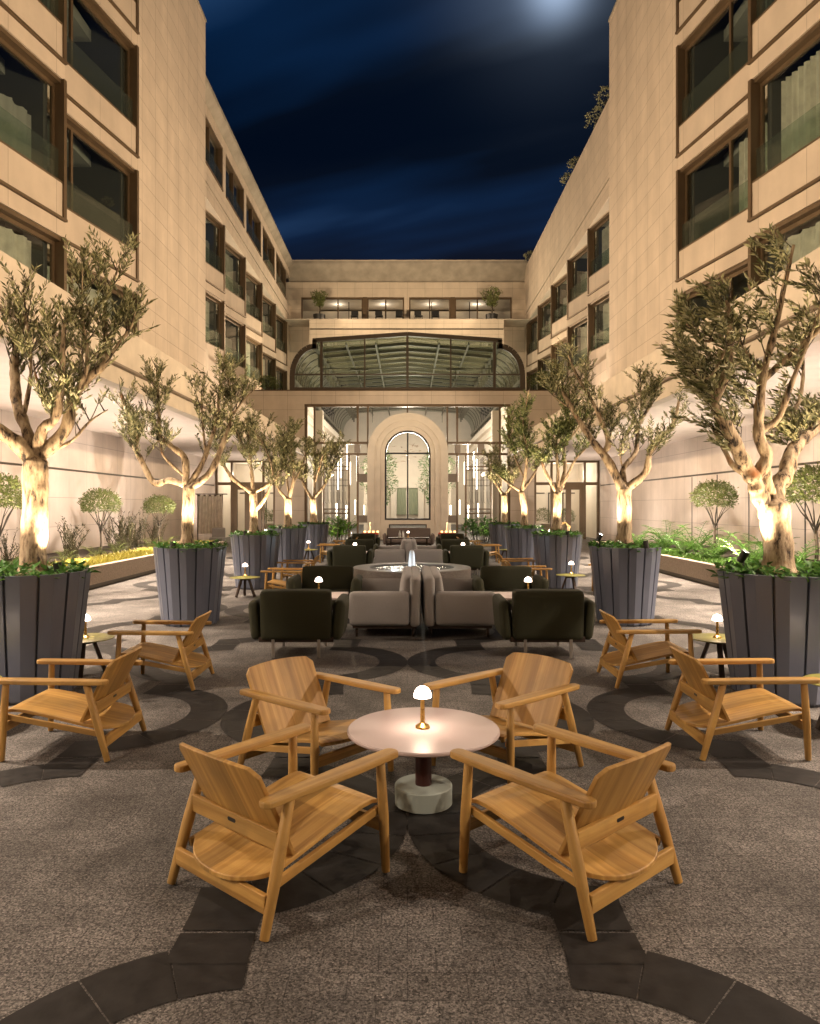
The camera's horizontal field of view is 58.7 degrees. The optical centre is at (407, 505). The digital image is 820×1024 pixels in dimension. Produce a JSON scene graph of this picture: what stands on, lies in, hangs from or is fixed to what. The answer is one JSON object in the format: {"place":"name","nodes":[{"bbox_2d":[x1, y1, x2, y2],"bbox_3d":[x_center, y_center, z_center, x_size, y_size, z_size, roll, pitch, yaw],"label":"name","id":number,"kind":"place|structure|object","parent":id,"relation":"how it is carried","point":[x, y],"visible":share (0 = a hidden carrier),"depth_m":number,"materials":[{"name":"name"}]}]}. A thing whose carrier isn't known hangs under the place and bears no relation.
{"place":"outdoors","nodes":[
{"label":"outdoors","id":0,"kind":"place"},
{"bbox_2d":[47,539,210,565],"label":"grass","id":1,"kind":"structure","parent":0,"point":[109,557],"depth_m":16.89,"materials":[{"name":"yellow plant"}]},
{"bbox_2d":[199,0,615,415],"label":"sky","id":2,"kind":"structure","parent":0,"point":[364,129],"materials":[{"name":"blue"}]},
{"bbox_2d":[0,524,819,1023],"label":"ground","id":3,"kind":"structure","parent":0,"point":[410,936],"depth_m":3.27,"materials":[{"name":"stone"}]},
{"bbox_2d":[0,566,90,704],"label":"tree planter","id":4,"kind":"object","parent":3,"relation":"on","point":[42,616],"visible":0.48,"depth_m":6.14,"materials":[{"name":"grey paint"}]},
{"bbox_2d":[0,557,101,580],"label":"ground cover","id":5,"kind":"object","parent":4,"relation":"on","point":[5,568],"visible":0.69,"depth_m":6.33,"materials":[{"name":"green plant"}]},
{"bbox_2d":[0,225,160,575],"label":"olive tree","id":6,"kind":"object","parent":4,"relation":"in","point":[32,450],"visible":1,"depth_m":6.46,"materials":[{"name":"green plant"}]},
{"bbox_2d":[0,646,146,761],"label":"lounge chair","id":7,"kind":"object","parent":3,"relation":"on","point":[99,709],"visible":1,"depth_m":4.92,"materials":[{"name":"brown wood"}]},
{"bbox_2d":[0,541,224,589],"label":"planting bed","id":8,"kind":"object","parent":3,"relation":"on","point":[121,570],"visible":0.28,"depth_m":16.61,"materials":[{"name":"stone"}]},
{"bbox_2d":[0,472,21,536],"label":"topiary bush","id":9,"kind":"object","parent":8,"relation":"on","point":[10,480],"visible":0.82,"depth_m":14.04,"materials":[{"name":"green plant"}]},
{"bbox_2d":[59,522,89,558],"bbox_3d":[-7.975,0.826,17.338,0.633,0.910,0.787,0,0,33],"label":"reed clump","id":10,"kind":"object","parent":8,"relation":"on","point":[69,545],"visible":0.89,"depth_m":17.39,"materials":[{"name":"green plant"}]},
{"bbox_2d":[77,487,123,554],"bbox_3d":[-7.941,0.394,18.894,1.123,1.795,1.128,0,0,-9],"label":"topiary bush","id":11,"kind":"object","parent":8,"relation":"on","point":[86,499],"visible":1,"depth_m":18.78,"materials":[{"name":"green plant"}]},
{"bbox_2d":[95,509,131,549],"bbox_3d":[-8.439,0.667,21.205,1.063,1.229,0.854,0,0,-5],"label":"reed clump","id":12,"kind":"object","parent":8,"relation":"on","point":[120,529],"visible":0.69,"depth_m":21.16,"materials":[{"name":"green plant"}]},
{"bbox_2d":[140,494,176,541],"bbox_3d":[-7.990,0.443,23.511,1.127,1.697,1.101,0,0,-32],"label":"topiary bush","id":13,"kind":"object","parent":8,"relation":"on","point":[148,504],"visible":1,"depth_m":23.39,"materials":[{"name":"green plant"}]},
{"bbox_2d":[0,0,307,559],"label":"hotel wing","id":14,"kind":"structure","parent":3,"relation":"on","point":[115,128],"depth_m":20.20,"materials":[{"name":"beige stone"}]},
{"bbox_2d":[0,203,66,291],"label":"window","id":15,"kind":"structure","parent":14,"relation":"in","point":[16,246],"depth_m":14.92,"materials":[{"name":"brown metal"}]},
{"bbox_2d":[0,26,67,222],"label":"window","id":16,"kind":"structure","parent":14,"relation":"in","point":[15,123],"depth_m":15.01,"materials":[{"name":"brown metal"}]},
{"bbox_2d":[0,0,67,64],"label":"window","id":17,"kind":"structure","parent":14,"relation":"in","point":[58,8],"depth_m":15.36,"materials":[{"name":"brown metal"}]},
{"bbox_2d":[47,249,138,336],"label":"window","id":18,"kind":"structure","parent":14,"relation":"in","point":[92,294],"depth_m":18.39,"materials":[{"name":"brown metal"}]},
{"bbox_2d":[47,98,139,282],"bbox_3d":[-7.752,-7.497,17.552,0.370,2.985,4.229,0,0,10],"label":"window","id":19,"kind":"structure","parent":14,"relation":"in","point":[132,176],"depth_m":18.73,"materials":[{"name":"brown metal"}]},
{"bbox_2d":[67,0,139,158],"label":"window","id":20,"kind":"structure","parent":14,"relation":"in","point":[132,51],"depth_m":19.05,"materials":[{"name":"brown metal"}]},
{"bbox_2d":[205,115,223,191],"bbox_3d":[-8.180,-14.662,30.025,0.340,1.955,3.706,0,0,0],"label":"window","id":21,"kind":"structure","parent":14,"relation":"in","point":[209,133],"depth_m":30.99,"materials":[{"name":"brown metal"}]},
{"bbox_2d":[205,290,224,360],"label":"window","id":22,"kind":"structure","parent":14,"relation":"in","point":[220,304],"depth_m":31.99,"materials":[{"name":"brown metal"}]},
{"bbox_2d":[205,210,225,293],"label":"window","id":23,"kind":"structure","parent":14,"relation":"in","point":[220,228],"depth_m":32.02,"materials":[{"name":"brown metal"}]},
{"bbox_2d":[216,308,245,373],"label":"window","id":24,"kind":"structure","parent":14,"relation":"in","point":[242,328],"depth_m":36.13,"materials":[{"name":"brown metal"}]},
{"bbox_2d":[216,234,246,317],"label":"window","id":25,"kind":"structure","parent":14,"relation":"in","point":[242,260],"depth_m":35.86,"materials":[{"name":"brown metal"}]},
{"bbox_2d":[226,156,244,227],"bbox_3d":[-8.180,-14.662,34.175,0.340,1.955,3.706,0,0,0],"label":"window","id":26,"kind":"structure","parent":14,"relation":"in","point":[234,189],"depth_m":34.70,"materials":[{"name":"brown metal"}]},
{"bbox_2d":[238,330,262,389],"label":"window","id":27,"kind":"structure","parent":14,"relation":"in","point":[259,346],"depth_m":40.29,"materials":[{"name":"brown metal"}]},
{"bbox_2d":[238,265,262,336],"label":"window","id":28,"kind":"structure","parent":14,"relation":"in","point":[259,286],"depth_m":40.32,"materials":[{"name":"brown metal"}]},
{"bbox_2d":[246,194,261,256],"bbox_3d":[-8.180,-14.662,38.325,0.340,1.955,3.706,0,0,0],"label":"window","id":29,"kind":"structure","parent":14,"relation":"in","point":[253,224],"depth_m":38.86,"materials":[{"name":"brown metal"}]},
{"bbox_2d":[255,289,276,352],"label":"window","id":30,"kind":"structure","parent":14,"relation":"in","point":[272,306],"depth_m":44.46,"materials":[{"name":"brown metal"}]},
{"bbox_2d":[263,227,274,279],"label":"window","id":31,"kind":"structure","parent":14,"relation":"in","point":[268,249],"depth_m":43.34,"materials":[{"name":"brown metal"}]},
{"bbox_2d":[276,253,286,299],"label":"window","id":32,"kind":"structure","parent":14,"relation":"in","point":[280,270],"depth_m":47.43,"materials":[{"name":"brown metal"}]},
{"bbox_2d":[276,314,287,365],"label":"window","id":33,"kind":"structure","parent":14,"relation":"in","point":[284,324],"depth_m":48.59,"materials":[{"name":"brown metal"}]},
{"bbox_2d":[107,610,213,690],"bbox_3d":[-2.300,1.339,6.910,0.828,0.658,0.692,0,0,0],"label":"lounge chair","id":34,"kind":"object","parent":3,"relation":"on","point":[185,657],"visible":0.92,"depth_m":6.77,"materials":[{"name":"brown wood"}]},
{"bbox_2d":[153,545,226,626],"bbox_3d":[-3.097,1.125,10.398,1.000,1.090,1.007,0,0,-17],"label":"tree planter","id":35,"kind":"object","parent":3,"relation":"on","point":[189,583],"visible":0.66,"depth_m":10.02,"materials":[{"name":"grey paint"}]},
{"bbox_2d":[104,347,260,544],"bbox_3d":[-3.228,-0.905,10.605,2.210,2.931,0.971,0,0,-24],"label":"olive tree","id":36,"kind":"object","parent":35,"relation":"in","point":[133,427],"visible":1,"depth_m":10.54,"materials":[{"name":"green plant"}]},
{"bbox_2d":[152,539,230,551],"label":"ground cover","id":37,"kind":"object","parent":35,"relation":"on","point":[189,545],"visible":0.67,"depth_m":10.18,"materials":[{"name":"green plant"}]},
{"bbox_2d":[195,494,227,539],"bbox_3d":[-7.950,0.585,29.572,1.300,2.171,0.155,0,0,0],"label":"cloth screen","id":38,"kind":"object","parent":3,"relation":"on","point":[209,512],"visible":0.95,"depth_m":29.58,"materials":[{"name":"brown fabric"}]},
{"bbox_2d":[230,534,280,589],"bbox_3d":[-3.107,1.125,14.898,1.000,1.090,1.007,0,0,-16],"label":"tree planter","id":39,"kind":"object","parent":3,"relation":"on","point":[257,554],"visible":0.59,"depth_m":14.52,"materials":[{"name":"blue paint"}]},
{"bbox_2d":[205,409,298,533],"bbox_3d":[-3.208,-0.674,14.749,1.880,2.492,1.642,0,0,0],"label":"olive tree","id":40,"kind":"object","parent":39,"relation":"in","point":[283,444],"visible":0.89,"depth_m":14.83,"materials":[{"name":"green plant"}]},
{"bbox_2d":[167,723,397,941],"bbox_3d":[-0.554,1.339,3.285,0.692,0.658,0.828,0,0,41],"label":"lounge chair","id":41,"kind":"object","parent":3,"relation":"on","point":[257,829],"visible":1,"depth_m":3.10,"materials":[{"name":"brown wood"}]},
{"bbox_2d":[260,562,310,588],"bbox_3d":[-2.150,1.339,13.050,0.828,0.658,0.692,0,0,1],"label":"lounge chair","id":42,"kind":"object","parent":3,"relation":"on","point":[273,581],"visible":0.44,"depth_m":12.79,"materials":[{"name":"brown wood"}]},
{"bbox_2d":[268,527,305,570],"bbox_3d":[-3.167,1.125,19.198,1.000,1.090,1.007,0,0,-12],"label":"tree planter","id":43,"kind":"object","parent":3,"relation":"on","point":[292,544],"visible":0.52,"depth_m":18.81,"materials":[{"name":"blue paint"}]},
{"bbox_2d":[263,416,314,527],"bbox_3d":[-3.136,-0.887,19.316,1.121,2.974,1.476,0,0,40],"label":"olive tree","id":44,"kind":"object","parent":43,"relation":"in","point":[288,499],"visible":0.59,"depth_m":19.15,"materials":[{"name":"green plant"}]},
{"bbox_2d":[248,589,348,657],"bbox_3d":[-1.220,1.288,8.323,1.078,0.752,0.827,0,0,0],"label":"armchair","id":45,"kind":"object","parent":3,"relation":"on","point":[283,616],"visible":1,"depth_m":7.94,"materials":[{"name":"green fabric"}]},
{"bbox_2d":[298,524,328,558],"bbox_3d":[-3.007,1.125,23.300,1.000,1.090,1.007,0,0,-2],"label":"tree planter","id":46,"kind":"object","parent":3,"relation":"on","point":[316,534],"visible":0.64,"depth_m":22.90,"materials":[{"name":"blue paint"}]},
{"bbox_2d":[295,428,351,522],"bbox_3d":[-2.728,-0.960,23.593,1.926,3.053,1.380,0,0,-20],"label":"olive tree","id":47,"kind":"object","parent":46,"relation":"in","point":[323,455],"visible":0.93,"depth_m":23.51,"materials":[{"name":"green plant"}]},
{"bbox_2d":[237,656,400,775],"bbox_3d":[-0.561,1.339,4.547,0.828,0.658,0.692,0,0,40],"label":"lounge chair","id":48,"kind":"object","parent":3,"relation":"on","point":[282,693],"visible":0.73,"depth_m":4.58,"materials":[{"name":"brown wood"}]},
{"bbox_2d":[286,566,362,609],"bbox_3d":[-1.210,1.288,10.807,1.078,0.752,0.827,0,0,0],"label":"armchair","id":49,"kind":"object","parent":3,"relation":"on","point":[339,579],"visible":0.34,"depth_m":11.03,"materials":[{"name":"green fabric"}]},
{"bbox_2d":[325,516,356,542],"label":"leafy shrub","id":50,"kind":"object","parent":3,"relation":"on","point":[338,527],"visible":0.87,"depth_m":33.20,"materials":[{"name":"green plant"}]},
{"bbox_2d":[348,566,421,636],"bbox_3d":[-0.296,1.269,10.060,0.972,0.790,1.818,0,0,0],"label":"sofa","id":51,"kind":"object","parent":3,"relation":"on","point":[384,603],"visible":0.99,"depth_m":9.19,"materials":[{"name":"beige fabric"}]},
{"bbox_2d":[214,332,599,539],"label":"entrance pavilion","id":52,"kind":"structure","parent":3,"relation":"on","point":[407,425],"depth_m":36.76,"materials":[{"name":"stone"}]},
{"bbox_2d":[216,460,274,532],"bbox_3d":[-8.110,-0.302,36.585,2.980,3.945,0.150,0,0,0],"label":"door","id":53,"kind":"structure","parent":52,"relation":"in","point":[234,487],"depth_m":36.54,"materials":[{"name":"brown metal"}]},
{"bbox_2d":[285,260,529,409],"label":"building","id":54,"kind":"structure","parent":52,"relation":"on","point":[450,291],"depth_m":49.98,"materials":[{"name":"stone"}]},
{"bbox_2d":[310,289,327,318],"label":"potted tree","id":55,"kind":"object","parent":54,"relation":"on","point":[318,296],"visible":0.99,"depth_m":48.71,"materials":[{"name":"green plant"}]},
{"bbox_2d":[480,286,501,318],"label":"potted tree","id":56,"kind":"object","parent":54,"relation":"on","point":[490,301],"visible":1,"depth_m":48.71,"materials":[{"name":"green plant"}]},
{"bbox_2d":[385,431,430,527],"bbox_3d":[0.015,-1.183,36.400,2.290,5.142,0.400,0,0,0],"label":"arched window","id":57,"kind":"structure","parent":52,"relation":"in","point":[401,432],"depth_m":36.30,"materials":[{"name":"black metal"}]},
{"bbox_2d":[534,460,598,538],"bbox_3d":[7.975,-0.302,36.585,3.250,3.945,0.150,0,0,0],"label":"door","id":58,"kind":"structure","parent":52,"relation":"in","point":[581,486],"depth_m":36.52,"materials":[{"name":"brown wood"}]},
{"bbox_2d":[383,528,434,545],"bbox_3d":[0.050,1.261,28.208,2.007,0.806,0.879,0,0,0],"label":"sofa","id":59,"kind":"object","parent":3,"relation":"on","point":[414,532],"visible":0.74,"depth_m":28.45,"materials":[{"name":"brown fabric"}]},
{"bbox_2d":[0,549,819,1023],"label":"paving band","id":60,"kind":"object","parent":3,"relation":"on","point":[202,963],"visible":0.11,"depth_m":3.23,"materials":[{"name":"grey stone"}]},
{"bbox_2d":[78,633,114,677],"bbox_3d":[-3.200,1.488,7.250,0.550,0.358,0.550,0,0,-10],"label":"side table","id":61,"kind":"object","parent":60,"relation":"on","point":[94,638],"visible":0.55,"depth_m":7.21,"materials":[{"name":"green paint"}]},
{"bbox_2d":[327,545,373,566],"bbox_3d":[-1.350,1.288,17.293,1.078,0.752,0.827,0,0,0],"label":"armchair","id":62,"kind":"object","parent":60,"relation":"on","point":[347,555],"visible":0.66,"depth_m":16.90,"materials":[{"name":"green fabric"}]},
{"bbox_2d":[373,539,408,562],"bbox_3d":[-0.381,1.269,19.050,0.972,0.790,1.818,0,0,0],"label":"sofa","id":63,"kind":"object","parent":60,"relation":"on","point":[390,554],"visible":0.71,"depth_m":18.16,"materials":[{"name":"beige fabric"}]},
{"bbox_2d":[347,707,499,813],"bbox_3d":[0.090,1.454,4.090,0.852,0.420,0.852,0,0,0],"label":"coffee table","id":64,"kind":"object","parent":60,"relation":"on","point":[423,789],"visible":0.94,"depth_m":4.01,"materials":[{"name":"stone"}]},
{"bbox_2d":[414,686,430,729],"bbox_3d":[0.085,1.125,4.090,0.100,0.235,0.100,0,0,0],"label":"table lamp","id":65,"kind":"object","parent":64,"relation":"on","point":[422,693],"visible":1,"depth_m":4.07,"materials":[{"name":"gold metal"}]},
{"bbox_2d":[409,539,442,562],"bbox_3d":[0.451,1.269,19.050,0.972,0.790,1.818,0,0,0],"label":"sofa","id":66,"kind":"object","parent":60,"relation":"on","point":[429,554],"visible":0.58,"depth_m":18.16,"materials":[{"name":"beige fabric"}]},
{"bbox_2d":[443,545,488,574],"bbox_3d":[1.380,1.288,17.293,1.078,0.752,0.827,0,0,0],"label":"armchair","id":67,"kind":"object","parent":60,"relation":"on","point":[474,557],"visible":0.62,"depth_m":16.90,"materials":[{"name":"green fabric"}]},
{"bbox_2d":[353,550,470,577],"bbox_3d":[0.090,1.272,14.600,2.360,0.795,2.360,0,0,0],"label":"fountain","id":68,"kind":"object","parent":3,"relation":"on","point":[392,570],"visible":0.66,"depth_m":14.22,"materials":[{"name":"stone"}]},
{"bbox_2d":[421,566,494,636],"bbox_3d":[0.676,1.269,10.060,0.972,0.790,1.818,0,0,0],"label":"sofa","id":69,"kind":"object","parent":3,"relation":"on","point":[453,603],"visible":0.96,"depth_m":9.19,"materials":[{"name":"beige fabric"}]},
{"bbox_2d":[458,515,496,542],"bbox_3d":[3.322,1.035,33.396,1.857,1.280,1.335,0,0,28],"label":"leafy shrub","id":70,"kind":"object","parent":3,"relation":"on","point":[482,529],"visible":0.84,"depth_m":33.21,"materials":[{"name":"green plant"}]},
{"bbox_2d":[423,652,583,783],"bbox_3d":[0.620,1.339,4.666,0.828,0.658,0.692,0,0,-42],"label":"lounge chair","id":71,"kind":"object","parent":3,"relation":"on","point":[530,691],"visible":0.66,"depth_m":4.74,"materials":[{"name":"brown wood"}]},
{"bbox_2d":[489,524,518,557],"bbox_3d":[3.093,1.125,23.300,1.000,1.090,1.007,0,0,-3],"label":"tree planter","id":72,"kind":"object","parent":3,"relation":"on","point":[497,534],"visible":0.47,"depth_m":22.92,"materials":[{"name":"grey paint"}]},
{"bbox_2d":[481,442,523,523],"bbox_3d":[3.035,-0.761,23.293,1.470,2.667,0.921,0,0,0],"label":"olive tree","id":73,"kind":"object","parent":72,"relation":"in","point":[514,473],"visible":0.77,"depth_m":23.25,"materials":[{"name":"green plant"}]},
{"bbox_2d":[471,566,548,609],"bbox_3d":[1.500,1.288,10.807,1.078,0.752,0.827,0,0,0],"label":"armchair","id":74,"kind":"object","parent":3,"relation":"on","point":[501,578],"visible":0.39,"depth_m":11.03,"materials":[{"name":"green fabric"}]},
{"bbox_2d":[505,527,543,567],"bbox_3d":[3.073,1.125,19.198,1.000,1.090,1.007,0,0,-19],"label":"tree planter","id":75,"kind":"object","parent":3,"relation":"on","point":[520,543],"visible":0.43,"depth_m":18.81,"materials":[{"name":"grey paint"}]},
{"bbox_2d":[492,389,545,524],"bbox_3d":[2.966,-1.267,19.156,1.415,3.561,1.465,0,0,32],"label":"olive tree","id":76,"kind":"object","parent":75,"relation":"in","point":[524,433],"visible":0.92,"depth_m":19.12,"materials":[{"name":"green plant"}]},
{"bbox_2d":[492,589,595,657],"bbox_3d":[1.540,1.288,8.323,1.078,0.752,0.827,0,0,0],"label":"armchair","id":77,"kind":"object","parent":3,"relation":"on","point":[557,616],"visible":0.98,"depth_m":7.94,"materials":[{"name":"green fabric"}]},
{"bbox_2d":[533,533,582,588],"bbox_3d":[3.053,1.125,14.899,1.000,1.090,1.007,0,0,-5],"label":"tree planter","id":78,"kind":"object","parent":3,"relation":"on","point":[557,554],"visible":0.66,"depth_m":14.51,"materials":[{"name":"grey paint"}]},
{"bbox_2d":[528,382,599,529],"bbox_3d":[3.244,-1.060,15.026,1.450,3.111,1.155,0,0,16],"label":"olive tree","id":79,"kind":"object","parent":78,"relation":"in","point":[567,425],"visible":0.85,"depth_m":14.92,"materials":[{"name":"green plant"}]},
{"bbox_2d":[450,723,682,941],"bbox_3d":[0.710,1.339,3.287,0.692,0.658,0.828,0,0,-41],"label":"lounge chair","id":80,"kind":"object","parent":3,"relation":"on","point":[596,830],"visible":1,"depth_m":3.11,"materials":[{"name":"brown wood"}]},
{"bbox_2d":[589,545,661,626],"bbox_3d":[3.113,1.125,10.449,1.000,1.090,1.007,0,0,-8],"label":"tree planter","id":81,"kind":"object","parent":3,"relation":"on","point":[625,582],"visible":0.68,"depth_m":10.07,"materials":[{"name":"grey paint"}]},
{"bbox_2d":[535,335,689,544],"bbox_3d":[2.915,-0.959,10.649,2.218,3.014,1.274,0,0,0],"label":"olive tree","id":82,"kind":"object","parent":81,"relation":"in","point":[624,488],"visible":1,"depth_m":10.61,"materials":[{"name":"green plant"}]},
{"bbox_2d":[587,539,666,551],"bbox_3d":[3.109,0.563,10.449,1.073,0.183,1.101,0,0,-43],"label":"ground cover","id":83,"kind":"object","parent":81,"relation":"on","point":[594,543],"visible":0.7,"depth_m":10.29,"materials":[{"name":"green plant"}]},
{"bbox_2d":[597,609,701,688],"bbox_3d":[2.280,1.339,6.980,0.828,0.658,0.692,0,0,0],"label":"lounge chair","id":84,"kind":"object","parent":3,"relation":"on","point":[624,655],"visible":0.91,"depth_m":6.83,"materials":[{"name":"brown wood"}]},
{"bbox_2d":[508,0,819,559],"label":"hotel wing","id":85,"kind":"structure","parent":3,"relation":"on","point":[699,157],"depth_m":20.03,"materials":[{"name":"beige stone"}]},
{"bbox_2d":[526,311,543,366],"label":"window","id":86,"kind":"structure","parent":85,"relation":"in","point":[529,325],"depth_m":49.01,"materials":[{"name":"brown metal"}]},
{"bbox_2d":[537,292,557,353],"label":"window","id":87,"kind":"structure","parent":85,"relation":"in","point":[539,308],"depth_m":44.87,"materials":[{"name":"brown metal"}]},
{"bbox_2d":[550,268,574,338],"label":"window","id":88,"kind":"structure","parent":85,"relation":"in","point":[553,287],"depth_m":40.68,"materials":[{"name":"brown metal"}]},
{"bbox_2d":[566,238,595,319],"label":"window","id":89,"kind":"structure","parent":85,"relation":"in","point":[570,263],"depth_m":36.52,"materials":[{"name":"brown metal"}]},
{"bbox_2d":[567,310,595,379],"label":"window","id":90,"kind":"structure","parent":85,"relation":"in","point":[570,330],"depth_m":36.09,"materials":[{"name":"brown metal"}]},
{"bbox_2d":[587,292,608,369],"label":"window","id":91,"kind":"structure","parent":85,"relation":"in","point":[590,307],"depth_m":32.38,"materials":[{"name":"brown metal"}]},
{"bbox_2d":[587,212,608,295],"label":"window","id":92,"kind":"structure","parent":85,"relation":"in","point":[590,232],"depth_m":32.26,"materials":[{"name":"brown metal"}]},
{"bbox_2d":[675,0,747,158],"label":"window","id":93,"kind":"structure","parent":85,"relation":"in","point":[682,51],"depth_m":19.08,"materials":[{"name":"brown metal"}]},
{"bbox_2d":[675,99,766,282],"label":"window","id":94,"kind":"structure","parent":85,"relation":"in","point":[682,176],"depth_m":18.01,"materials":[{"name":"brown metal"}]},
{"bbox_2d":[676,249,766,334],"bbox_3d":[7.752,-4.168,17.552,0.370,2.985,4.229,0,0,-10],"label":"window","id":95,"kind":"structure","parent":85,"relation":"in","point":[741,268],"depth_m":17.60,"materials":[{"name":"brown metal"}]},
{"bbox_2d":[747,21,819,222],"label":"window","id":96,"kind":"structure","parent":85,"relation":"in","point":[800,92],"depth_m":14.86,"materials":[{"name":"brown metal"}]},
{"bbox_2d":[747,0,819,64],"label":"window","id":97,"kind":"structure","parent":85,"relation":"in","point":[756,8],"depth_m":15.34,"materials":[{"name":"brown metal"}]},
{"bbox_2d":[748,201,819,289],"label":"window","id":98,"kind":"structure","parent":85,"relation":"in","point":[808,240],"depth_m":14.59,"materials":[{"name":"brown metal"}]},
{"bbox_2d":[592,541,819,587],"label":"planting bed","id":99,"kind":"object","parent":3,"relation":"on","point":[690,570],"visible":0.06,"depth_m":16.60,"materials":[{"name":"stone"}]},
{"bbox_2d":[667,521,723,551],"bbox_3d":[7.908,0.851,19.968,1.491,0.871,1.594,0,0,0],"label":"fern","id":100,"kind":"object","parent":99,"relation":"on","point":[703,541],"visible":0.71,"depth_m":19.89,"materials":[{"name":"green plant"}]},
{"bbox_2d":[689,479,739,549],"bbox_3d":[7.982,0.279,18.985,1.246,2.026,1.249,0,0,39],"label":"topiary bush","id":101,"kind":"object","parent":99,"relation":"on","point":[725,488],"visible":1,"depth_m":18.87,"materials":[{"name":"green plant"}]},
{"bbox_2d":[785,461,819,561],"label":"topiary bush","id":102,"kind":"object","parent":99,"relation":"on","point":[802,476],"visible":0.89,"depth_m":14.24,"materials":[{"name":"green plant"}]},
{"bbox_2d":[693,633,728,677],"bbox_3d":[3.080,1.488,7.250,0.550,0.358,0.550,0,0,10],"label":"side table","id":103,"kind":"object","parent":3,"relation":"on","point":[709,639],"visible":0.54,"depth_m":7.20,"materials":[{"name":"yellow wood"}]},
{"bbox_2d":[665,646,819,760],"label":"lounge chair","id":104,"kind":"object","parent":3,"relation":"on","point":[709,708],"visible":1,"depth_m":4.93,"materials":[{"name":"brown wood"}]},
{"bbox_2d":[717,568,819,707],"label":"tree planter","id":105,"kind":"object","parent":3,"relation":"on","point":[777,619],"visible":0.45,"depth_m":6.06,"materials":[{"name":"grey paint"}]},
{"bbox_2d":[653,222,819,573],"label":"olive tree","id":106,"kind":"object","parent":105,"relation":"in","point":[766,490],"visible":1,"depth_m":6.26,"materials":[{"name":"green plant"}]},
{"bbox_2d":[706,559,819,582],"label":"ground cover","id":107,"kind":"object","parent":105,"relation":"on","point":[812,569],"visible":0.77,"depth_m":6.31,"materials":[{"name":"green plant"}]},
{"bbox_2d":[606,541,747,565],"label":"grass","id":108,"kind":"structure","parent":0,"point":[687,555],"depth_m":17.18,"materials":[{"name":"green plant"}]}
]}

